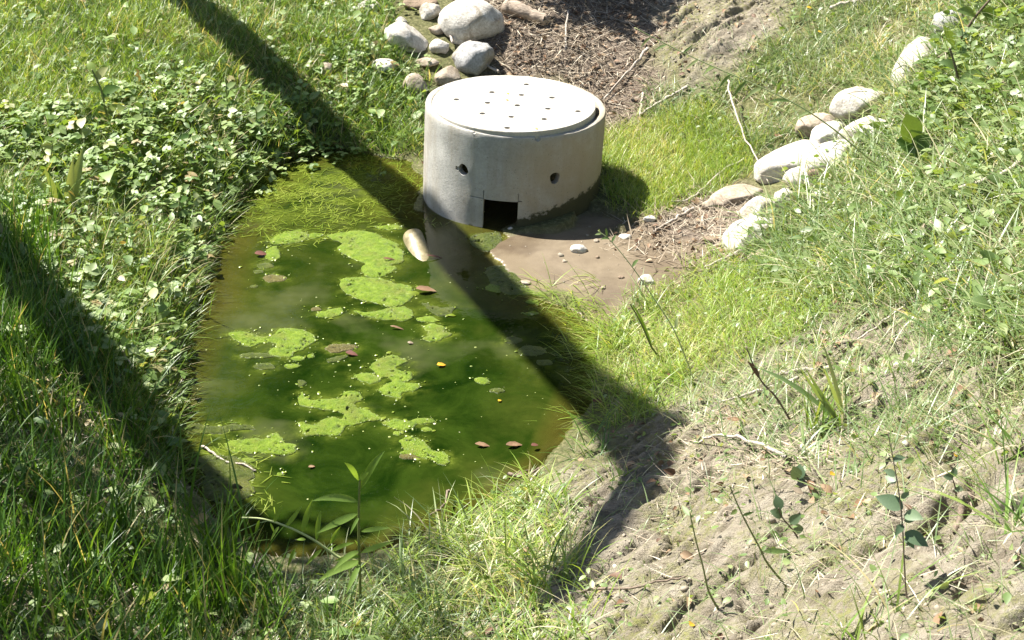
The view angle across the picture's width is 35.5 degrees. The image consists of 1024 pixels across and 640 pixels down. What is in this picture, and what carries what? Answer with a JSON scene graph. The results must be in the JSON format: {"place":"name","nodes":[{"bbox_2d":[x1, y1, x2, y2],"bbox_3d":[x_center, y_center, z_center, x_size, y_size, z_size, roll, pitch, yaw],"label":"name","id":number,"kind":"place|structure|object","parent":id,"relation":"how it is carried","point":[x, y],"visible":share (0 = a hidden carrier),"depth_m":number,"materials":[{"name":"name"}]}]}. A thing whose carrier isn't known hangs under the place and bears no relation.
{"place":"outdoors","nodes":[
{"label":"outdoors","id":0,"kind":"place"},
{"bbox_2d":[171,153,598,553],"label":"water","id":1,"kind":"structure","parent":0,"point":[229,389],"depth_m":8.01,"materials":[{"name":"liquid"}]},
{"bbox_2d":[174,423,254,433],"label":"algae mat","id":2,"kind":"object","parent":1,"relation":"on","point":[198,428],"visible":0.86,"depth_m":7.50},
{"bbox_2d":[191,455,255,503],"bbox_3d":[-1.271,0.698,7.137,0.263,0.027,0.427,-10,29,-18],"label":"algae mat","id":3,"kind":"object","parent":1,"relation":"on","point":[218,468],"visible":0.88,"depth_m":7.13,"materials":[{"name":"plant"}]},
{"bbox_2d":[225,433,296,454],"bbox_3d":[-1.157,0.571,7.384,0.332,0.023,0.187,0,28,0],"label":"algae mat","id":4,"kind":"object","parent":1,"relation":"on","point":[274,443],"visible":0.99,"depth_m":7.35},
{"bbox_2d":[229,328,315,356],"bbox_3d":[-1.244,0.086,8.307,0.441,0.027,0.301,17,32,29],"label":"algae mat","id":5,"kind":"object","parent":1,"relation":"on","point":[289,340],"visible":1,"depth_m":8.27,"materials":[{"name":"plant"}]},
{"bbox_2d":[270,229,307,244],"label":"algae mat","id":6,"kind":"object","parent":1,"relation":"on","point":[297,237],"visible":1,"depth_m":9.39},
{"bbox_2d":[298,391,381,435],"bbox_3d":[-0.823,0.440,7.630,0.433,0.026,0.418,0,28,0],"label":"algae mat","id":7,"kind":"object","parent":1,"relation":"on","point":[354,415],"visible":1,"depth_m":7.60,"materials":[{"name":"plant"}]},
{"bbox_2d":[325,344,357,352],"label":"algae mat","id":8,"kind":"object","parent":1,"relation":"on","point":[334,348],"visible":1,"depth_m":8.19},
{"bbox_2d":[327,230,404,277],"bbox_3d":[-0.802,-0.400,9.236,0.339,0.026,0.664,-14,31,-25],"label":"algae mat","id":9,"kind":"object","parent":1,"relation":"on","point":[360,249],"visible":1,"depth_m":9.23,"materials":[{"name":"plant"}]},
{"bbox_2d":[197,223,552,505],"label":"algae fragments","id":10,"kind":"object","parent":1,"relation":"on","point":[414,293],"visible":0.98,"depth_m":8.11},
{"bbox_2d":[339,277,412,306],"bbox_3d":[-0.753,-0.168,8.793,0.472,0.026,0.278,14,31,25],"label":"algae mat","id":11,"kind":"object","parent":1,"relation":"on","point":[377,289],"visible":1,"depth_m":8.77,"materials":[{"name":"plant"}]},
{"bbox_2d":[354,306,413,320],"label":"algae mat","id":12,"kind":"object","parent":1,"relation":"on","point":[389,314],"visible":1,"depth_m":8.53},
{"bbox_2d":[369,355,419,397],"bbox_3d":[-0.586,0.278,7.940,0.206,0.026,0.432,-8,29,-15],"label":"algae mat","id":13,"kind":"object","parent":1,"relation":"on","point":[398,385],"visible":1,"depth_m":7.94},
{"bbox_2d":[175,137,625,523],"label":"algae strands","id":14,"kind":"object","parent":1,"relation":"on","point":[301,201],"visible":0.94,"depth_m":9.82},
{"bbox_2d":[382,418,434,430],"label":"algae mat","id":15,"kind":"object","parent":1,"relation":"on","point":[400,424],"visible":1,"depth_m":7.54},
{"bbox_2d":[403,229,428,260],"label":"elongated pale stone","id":16,"kind":"object","parent":1,"relation":"in","point":[415,243],"visible":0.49,"depth_m":9.26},
{"bbox_2d":[399,436,449,464],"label":"algae mat","id":17,"kind":"object","parent":1,"relation":"on","point":[419,448],"visible":1,"depth_m":7.32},
{"bbox_2d":[422,323,451,341],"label":"algae mat","id":18,"kind":"object","parent":1,"relation":"on","point":[434,330],"visible":1,"depth_m":8.33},
{"bbox_2d":[422,302,454,315],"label":"algae mat","id":19,"kind":"object","parent":1,"relation":"on","point":[438,311],"visible":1,"depth_m":8.57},
{"bbox_2d":[469,232,501,252],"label":"algae mat","id":20,"kind":"object","parent":1,"relation":"on","point":[489,241],"visible":1,"depth_m":9.35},
{"bbox_2d":[485,265,532,296],"bbox_3d":[-0.029,-0.219,8.892,0.193,0.025,0.416,-10,29,-18],"label":"algae mat","id":21,"kind":"object","parent":1,"relation":"on","point":[503,279],"visible":0.99,"depth_m":8.87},
{"bbox_2d":[517,345,545,355],"bbox_3d":[0.101,0.158,8.180,0.148,0.017,0.112,0,28,0],"label":"algae pad","id":22,"kind":"object","parent":1,"relation":"on","point":[528,350],"visible":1,"depth_m":8.17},
{"bbox_2d":[0,0,1023,639],"bbox_3d":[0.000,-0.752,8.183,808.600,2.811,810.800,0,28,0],"label":"ground","id":23,"kind":"structure","parent":0,"point":[518,250],"depth_m":6.47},
{"bbox_2d":[0,46,62,95],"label":"grass tuft","id":24,"kind":"object","parent":23,"relation":"on","point":[1,73],"visible":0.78,"depth_m":10.21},
{"bbox_2d":[0,163,65,282],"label":"grass tuft","id":25,"kind":"object","parent":23,"relation":"on","point":[34,230],"visible":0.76,"depth_m":8.05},
{"bbox_2d":[0,271,88,393],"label":"grass tuft","id":26,"kind":"object","parent":23,"relation":"on","point":[22,342],"visible":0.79,"depth_m":6.97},
{"bbox_2d":[41,136,60,171],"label":"leafy weed","id":27,"kind":"object","parent":23,"relation":"on","point":[48,146],"visible":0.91,"depth_m":9.13,"materials":[{"name":"green plant"}]},
{"bbox_2d":[33,145,88,208],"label":"broad leaf weed","id":28,"kind":"object","parent":23,"relation":"on","point":[74,176],"visible":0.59,"depth_m":8.73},
{"bbox_2d":[0,458,127,639],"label":"grass tuft","id":29,"kind":"object","parent":23,"relation":"on","point":[41,550],"visible":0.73,"depth_m":5.54,"materials":[{"name":"plant"}]},
{"bbox_2d":[0,338,135,468],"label":"grass tuft","id":30,"kind":"object","parent":23,"relation":"on","point":[21,408],"visible":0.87,"depth_m":6.51,"materials":[{"name":"plant"}]},
{"bbox_2d":[69,117,91,153],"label":"leafy weed","id":31,"kind":"object","parent":23,"relation":"on","point":[85,132],"visible":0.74,"depth_m":9.42,"materials":[{"name":"green plant"}]},
{"bbox_2d":[7,464,156,585],"bbox_3d":[-1.582,0.777,5.861,0.607,0.430,0.568,0,28,0],"label":"grass tuft","id":32,"kind":"object","parent":23,"relation":"on","point":[90,527],"visible":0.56,"depth_m":5.93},
{"bbox_2d":[2,489,197,639],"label":"grass tuft","id":33,"kind":"object","parent":23,"relation":"on","point":[116,596],"visible":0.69,"depth_m":5.54,"materials":[{"name":"plant"}]},
{"bbox_2d":[86,61,125,126],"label":"broad leaf weed","id":34,"kind":"object","parent":23,"relation":"on","point":[107,90],"visible":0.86,"depth_m":9.84,"materials":[{"name":"green plant"}]},
{"bbox_2d":[99,155,116,187],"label":"leafy weed","id":35,"kind":"object","parent":23,"relation":"on","point":[107,175],"visible":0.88,"depth_m":9.04,"materials":[{"name":"green plant"}]},
{"bbox_2d":[81,471,197,562],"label":"grass tuft","id":36,"kind":"object","parent":23,"relation":"on","point":[136,508],"visible":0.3,"depth_m":6.33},
{"bbox_2d":[130,98,150,136],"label":"leafy weed","id":37,"kind":"object","parent":23,"relation":"on","point":[138,116],"visible":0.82,"depth_m":9.81,"materials":[{"name":"green plant"}]},
{"bbox_2d":[145,288,170,335],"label":"leafy weed","id":38,"kind":"object","parent":23,"relation":"on","point":[158,307],"visible":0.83,"depth_m":8.06,"materials":[{"name":"green plant"}]},
{"bbox_2d":[169,184,191,219],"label":"leafy weed","id":39,"kind":"object","parent":23,"relation":"on","point":[181,203],"visible":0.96,"depth_m":9.19,"materials":[{"name":"green plant"}]},
{"bbox_2d":[106,505,272,639],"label":"grass tuft","id":40,"kind":"object","parent":23,"relation":"on","point":[186,597],"visible":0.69,"depth_m":5.75,"materials":[{"name":"plant"}]},
{"bbox_2d":[150,492,251,633],"bbox_3d":[-1.088,0.904,5.934,0.341,0.602,0.496,-13,30,-23],"label":"grass tuft","id":41,"kind":"object","parent":23,"relation":"on","point":[222,577],"visible":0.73,"depth_m":5.96,"materials":[{"name":"plant"}]},
{"bbox_2d":[203,141,225,173],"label":"leafy weed","id":42,"kind":"object","parent":23,"relation":"on","point":[213,158],"visible":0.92,"depth_m":9.80,"materials":[{"name":"green plant"}]},
{"bbox_2d":[0,0,429,639],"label":"creeping leaves","id":43,"kind":"object","parent":23,"relation":"on","point":[64,126],"visible":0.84,"depth_m":9.37,"materials":[{"name":"green plant"}]},
{"bbox_2d":[0,0,433,639],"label":"tall grass","id":44,"kind":"structure","parent":23,"relation":"on","point":[18,290],"depth_m":6.49,"materials":[{"name":"plant"}]},
{"bbox_2d":[0,0,447,492],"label":"lawn grass","id":45,"kind":"structure","parent":23,"relation":"on","point":[218,12],"depth_m":10.60,"materials":[{"name":"plant"}]},
{"bbox_2d":[217,82,238,119],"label":"leafy weed","id":46,"kind":"object","parent":23,"relation":"on","point":[229,85],"visible":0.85,"depth_m":10.40,"materials":[{"name":"green plant"}]},
{"bbox_2d":[194,533,294,631],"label":"grass tuft","id":47,"kind":"object","parent":23,"relation":"on","point":[264,601],"visible":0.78,"depth_m":5.98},
{"bbox_2d":[246,104,267,135],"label":"leafy weed","id":48,"kind":"object","parent":23,"relation":"on","point":[260,112],"visible":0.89,"depth_m":10.36,"materials":[{"name":"green plant"}]},
{"bbox_2d":[242,499,356,595],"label":"arching herb","id":49,"kind":"object","parent":23,"relation":"on","point":[306,516],"visible":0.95,"depth_m":6.10,"materials":[{"name":"green plant"}]},
{"bbox_2d":[294,566,378,639],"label":"grass tuft","id":50,"kind":"object","parent":23,"relation":"on","point":[338,625],"visible":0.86,"depth_m":5.93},
{"bbox_2d":[312,451,392,612],"bbox_3d":[-0.588,0.816,5.923,0.287,0.717,0.149,0,28,0],"label":"tall herb","id":51,"kind":"object","parent":23,"relation":"on","point":[343,562],"visible":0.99,"depth_m":5.91,"materials":[{"name":"green plant"}]},
{"bbox_2d":[347,560,462,639],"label":"grass tuft","id":52,"kind":"object","parent":23,"relation":"on","point":[415,600],"visible":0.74,"depth_m":5.90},
{"bbox_2d":[384,20,427,52],"bbox_3d":[-0.768,-2.033,11.563,0.284,0.241,0.288,-21,34,-35],"label":"stone","id":53,"kind":"object","parent":23,"relation":"on","point":[401,32],"visible":0.84,"depth_m":11.47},
{"bbox_2d":[402,73,427,94],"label":"stone","id":54,"kind":"object","parent":23,"relation":"on","point":[410,78],"visible":0.79,"depth_m":11.12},
{"bbox_2d":[403,0,437,9],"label":"stone","id":55,"kind":"object","parent":23,"relation":"on","point":[415,4],"visible":0.59,"depth_m":11.97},
{"bbox_2d":[419,3,441,19],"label":"stone","id":56,"kind":"object","parent":23,"relation":"on","point":[428,11],"visible":0.98,"depth_m":11.80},
{"bbox_2d":[0,0,874,639],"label":"light grass","id":57,"kind":"structure","parent":23,"relation":"on","point":[706,146],"depth_m":8.15,"materials":[{"name":"plant"}]},
{"bbox_2d":[429,39,448,53],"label":"stone","id":58,"kind":"object","parent":23,"relation":"on","point":[438,46],"visible":0.99,"depth_m":11.50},
{"bbox_2d":[434,65,460,85],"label":"stone","id":59,"kind":"object","parent":23,"relation":"on","point":[451,73],"visible":0.77,"depth_m":11.23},
{"bbox_2d":[389,557,538,633],"bbox_3d":[-0.217,1.028,5.975,0.547,0.258,0.603,12,30,21],"label":"grass tuft","id":60,"kind":"object","parent":23,"relation":"on","point":[445,594],"visible":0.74,"depth_m":5.93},
{"bbox_2d":[438,0,504,40],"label":"stone","id":61,"kind":"object","parent":23,"relation":"on","point":[468,20],"visible":0.94,"depth_m":11.56,"materials":[{"name":"stone"}]},
{"bbox_2d":[452,40,494,74],"bbox_3d":[-0.274,-1.871,11.459,0.257,0.251,0.290,20,34,33],"label":"stone","id":62,"kind":"object","parent":23,"relation":"on","point":[470,57],"visible":1,"depth_m":11.37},
{"bbox_2d":[428,484,555,571],"bbox_3d":[-0.063,0.879,6.380,0.543,0.268,0.521,-4,28,-7],"label":"grass tuft","id":63,"kind":"object","parent":23,"relation":"on","point":[507,517],"visible":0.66,"depth_m":6.42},
{"bbox_2d":[452,548,570,639],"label":"grass tuft","id":64,"kind":"object","parent":23,"relation":"on","point":[528,602],"visible":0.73,"depth_m":5.60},
{"bbox_2d":[0,0,1023,639],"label":"dry litter","id":65,"kind":"object","parent":23,"relation":"on","point":[678,208],"visible":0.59,"depth_m":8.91,"materials":[{"name":"plant"}]},
{"bbox_2d":[423,75,605,227],"bbox_3d":[0.003,-0.942,9.923,1.102,0.836,1.104,2,28,-1],"label":"concrete ring","id":66,"kind":"object","parent":23,"relation":"on","point":[520,170],"visible":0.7,"depth_m":9.46,"materials":[{"name":"concrete"}]},
{"bbox_2d":[432,76,595,138],"bbox_3d":[0.012,-1.283,9.696,0.988,0.075,0.988,1,28,-1],"label":"concrete disc","id":67,"kind":"object","parent":66,"relation":"on","point":[545,107],"visible":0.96,"depth_m":9.62,"materials":[{"name":"concrete"}]},
{"bbox_2d":[458,458,585,530],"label":"grass tuft","id":68,"kind":"object","parent":23,"relation":"on","point":[510,507],"visible":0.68,"depth_m":6.70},
{"bbox_2d":[501,0,549,24],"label":"log","id":69,"kind":"object","parent":23,"relation":"on","point":[514,7],"visible":0.99,"depth_m":11.74,"materials":[{"name":"wood"}]},
{"bbox_2d":[482,451,578,506],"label":"grass tuft","id":70,"kind":"object","parent":23,"relation":"on","point":[525,477],"visible":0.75,"depth_m":6.77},
{"bbox_2d":[492,508,601,611],"bbox_3d":[0.144,0.878,5.801,0.473,0.340,0.645,0,28,0],"label":"grass tuft","id":71,"kind":"object","parent":23,"relation":"on","point":[546,571],"visible":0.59,"depth_m":5.83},
{"bbox_2d":[539,397,629,470],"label":"grass tuft","id":72,"kind":"object","parent":23,"relation":"on","point":[594,436],"visible":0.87,"depth_m":7.25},
{"bbox_2d":[569,309,653,356],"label":"grass tuft","id":73,"kind":"object","parent":23,"relation":"on","point":[612,330],"visible":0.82,"depth_m":8.26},
{"bbox_2d":[235,0,1023,639],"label":"bank grass","id":74,"kind":"structure","parent":23,"relation":"on","point":[855,168],"depth_m":7.08,"materials":[{"name":"plant"}]},
{"bbox_2d":[575,353,688,428],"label":"grass tuft","id":75,"kind":"object","parent":23,"relation":"on","point":[629,396],"visible":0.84,"depth_m":7.56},
{"bbox_2d":[576,574,687,592],"bbox_3d":[0.389,0.905,5.425,0.440,0.273,0.055,19,33,32],"label":"stick","id":76,"kind":"object","parent":23,"relation":"on","point":[633,587],"visible":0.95,"depth_m":5.38,"materials":[{"name":"wood"}]},
{"bbox_2d":[598,270,681,321],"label":"grass tuft","id":77,"kind":"object","parent":23,"relation":"on","point":[639,295],"visible":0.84,"depth_m":8.53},
{"bbox_2d":[595,229,693,378],"bbox_3d":[0.619,-0.077,7.412,0.488,0.756,0.077,2,28,4],"label":"mud sprig","id":78,"kind":"object","parent":23,"relation":"on","point":[634,264],"visible":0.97,"depth_m":7.38,"materials":[{"name":"green plant"}]},
{"bbox_2d":[609,339,709,399],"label":"grass tuft","id":79,"kind":"object","parent":23,"relation":"on","point":[678,379],"visible":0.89,"depth_m":7.64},
{"bbox_2d":[310,0,1023,639],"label":"bank leaves","id":80,"kind":"object","parent":23,"relation":"on","point":[1010,20],"visible":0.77,"depth_m":7.79,"materials":[{"name":"green plant"}]},
{"bbox_2d":[682,506,718,608],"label":"stalk plant","id":81,"kind":"object","parent":23,"relation":"on","point":[686,511],"visible":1,"depth_m":4.81,"materials":[{"name":"green plant"}]},
{"bbox_2d":[709,184,762,206],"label":"stone","id":82,"kind":"object","parent":23,"relation":"on","point":[730,194],"visible":0.8,"depth_m":9.61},
{"bbox_2d":[693,434,787,458],"bbox_3d":[0.897,0.487,6.117,0.096,0.404,0.763,-8,29,-16],"label":"stick","id":83,"kind":"object","parent":23,"relation":"on","point":[751,441],"visible":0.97,"depth_m":6.18,"materials":[{"name":"brown wood"}]},
{"bbox_2d":[460,0,1023,639],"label":"clay crumbs","id":84,"kind":"object","parent":23,"relation":"on","point":[772,520],"visible":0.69,"depth_m":5.60,"materials":[{"name":"soil"}]},
{"bbox_2d":[722,215,775,250],"bbox_3d":[1.340,-0.481,8.994,0.304,0.221,0.253,0,28,0],"label":"stone","id":85,"kind":"object","parent":23,"relation":"on","point":[737,227],"visible":0.41,"depth_m":8.94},
{"bbox_2d":[740,196,772,217],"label":"stone","id":86,"kind":"object","parent":23,"relation":"on","point":[757,203],"visible":0.44,"depth_m":9.26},
{"bbox_2d":[729,485,790,586],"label":"stalk plant","id":87,"kind":"object","parent":23,"relation":"on","point":[775,550],"visible":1,"depth_m":4.74,"materials":[{"name":"green plant"}]},
{"bbox_2d":[635,28,888,174],"bbox_3d":[1.348,-1.124,8.386,1.559,1.000,0.141,-7,28,-12],"label":"long weed","id":88,"kind":"object","parent":23,"relation":"on","point":[741,85],"visible":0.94,"depth_m":8.29,"materials":[{"name":"beige plant"}]},
{"bbox_2d":[722,361,818,414],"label":"grass tuft","id":89,"kind":"object","parent":23,"relation":"on","point":[775,392],"visible":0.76,"depth_m":6.56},
{"bbox_2d":[754,140,818,183],"bbox_3d":[1.685,-0.950,9.756,0.404,0.263,0.316,0,28,0],"label":"stone","id":90,"kind":"object","parent":23,"relation":"on","point":[785,155],"visible":0.61,"depth_m":9.68,"materials":[{"name":"stone"}]},
{"bbox_2d":[770,495,803,537],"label":"round leaf sprig","id":91,"kind":"object","parent":23,"relation":"on","point":[776,511],"visible":0.98,"depth_m":5.03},
{"bbox_2d":[782,166,811,188],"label":"stone","id":92,"kind":"object","parent":23,"relation":"on","point":[789,175],"visible":0.4,"depth_m":9.37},
{"bbox_2d":[753,342,858,431],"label":"broad blade plant","id":93,"kind":"object","parent":23,"relation":"on","point":[829,410],"visible":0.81,"depth_m":5.93,"materials":[{"name":"green plant"}]},
{"bbox_2d":[749,413,866,469],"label":"grass tuft","id":94,"kind":"object","parent":23,"relation":"on","point":[814,444],"visible":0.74,"depth_m":5.75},
{"bbox_2d":[795,113,834,137],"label":"stone","id":95,"kind":"object","parent":23,"relation":"on","point":[806,124],"visible":0.56,"depth_m":9.97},
{"bbox_2d":[769,433,875,495],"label":"grass tuft","id":96,"kind":"object","parent":23,"relation":"on","point":[848,469],"visible":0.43,"depth_m":5.45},
{"bbox_2d":[784,371,866,438],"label":"grass tuft","id":97,"kind":"object","parent":23,"relation":"on","point":[819,409],"visible":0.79,"depth_m":5.97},
{"bbox_2d":[810,121,844,143],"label":"stone","id":98,"kind":"object","parent":23,"relation":"on","point":[817,132],"visible":0.48,"depth_m":9.74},
{"bbox_2d":[801,139,855,171],"bbox_3d":[1.863,-0.947,9.408,0.324,0.228,0.285,0,28,0],"label":"stone","id":99,"kind":"object","parent":23,"relation":"on","point":[825,145],"visible":0.41,"depth_m":9.33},
{"bbox_2d":[787,216,890,287],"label":"grass tuft","id":100,"kind":"object","parent":23,"relation":"on","point":[839,255],"visible":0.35,"depth_m":7.79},
{"bbox_2d":[811,0,892,51],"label":"grass tuft","id":101,"kind":"object","parent":23,"relation":"on","point":[853,25],"visible":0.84,"depth_m":10.72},
{"bbox_2d":[829,86,884,120],"bbox_3d":[2.147,-1.330,9.876,0.281,0.220,0.289,22,35,35],"label":"stone","id":102,"kind":"object","parent":23,"relation":"on","point":[842,100],"visible":0.71,"depth_m":9.79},
{"bbox_2d":[822,36,899,87],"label":"grass tuft","id":103,"kind":"object","parent":23,"relation":"on","point":[862,59],"visible":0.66,"depth_m":10.29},
{"bbox_2d":[837,115,890,145],"bbox_3d":[2.109,-1.106,9.477,0.286,0.192,0.275,-18,32,-30],"label":"stone","id":104,"kind":"object","parent":23,"relation":"on","point":[858,121],"visible":0.27,"depth_m":9.41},
{"bbox_2d":[794,524,988,639],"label":"grass tuft","id":105,"kind":"object","parent":23,"relation":"on","point":[865,605],"visible":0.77,"depth_m":4.01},
{"bbox_2d":[876,432,927,601],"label":"round leaf plant","id":106,"kind":"object","parent":23,"relation":"on","point":[892,502],"visible":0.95,"depth_m":3.91,"materials":[{"name":"plant"}]},
{"bbox_2d":[896,114,929,162],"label":"broad leaf weed","id":107,"kind":"object","parent":23,"relation":"on","point":[912,125],"visible":0.81,"depth_m":8.60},
{"bbox_2d":[891,36,934,88],"bbox_3d":[2.471,-1.566,9.873,0.257,0.347,0.295,0,28,0],"label":"stone","id":108,"kind":"object","parent":23,"relation":"on","point":[919,44],"visible":0.45,"depth_m":9.78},
{"bbox_2d":[933,10,964,35],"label":"stone","id":109,"kind":"object","parent":23,"relation":"on","point":[938,16],"visible":0.38,"depth_m":9.93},
{"bbox_2d":[889,247,1023,385],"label":"grass tuft","id":110,"kind":"object","parent":23,"relation":"on","point":[1002,311],"visible":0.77,"depth_m":5.79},
{"bbox_2d":[891,388,1023,537],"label":"grass tuft","id":111,"kind":"object","parent":23,"relation":"on","point":[1017,515],"visible":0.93,"depth_m":4.13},
{"bbox_2d":[917,0,1004,75],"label":"bush stem","id":112,"kind":"object","parent":23,"relation":"on","point":[966,10],"visible":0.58,"depth_m":9.43,"materials":[{"name":"green plant"}]},
{"bbox_2d":[938,48,985,97],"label":"bush stem","id":113,"kind":"object","parent":23,"relation":"on","point":[949,63],"visible":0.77,"depth_m":8.91,"materials":[{"name":"green plant"}]},
{"bbox_2d":[903,375,1023,486],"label":"grass tuft","id":114,"kind":"object","parent":23,"relation":"on","point":[1004,432],"visible":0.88,"depth_m":4.74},
{"bbox_2d":[952,491,974,532],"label":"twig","id":115,"kind":"object","parent":23,"relation":"on","point":[961,510],"visible":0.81,"depth_m":4.62,"materials":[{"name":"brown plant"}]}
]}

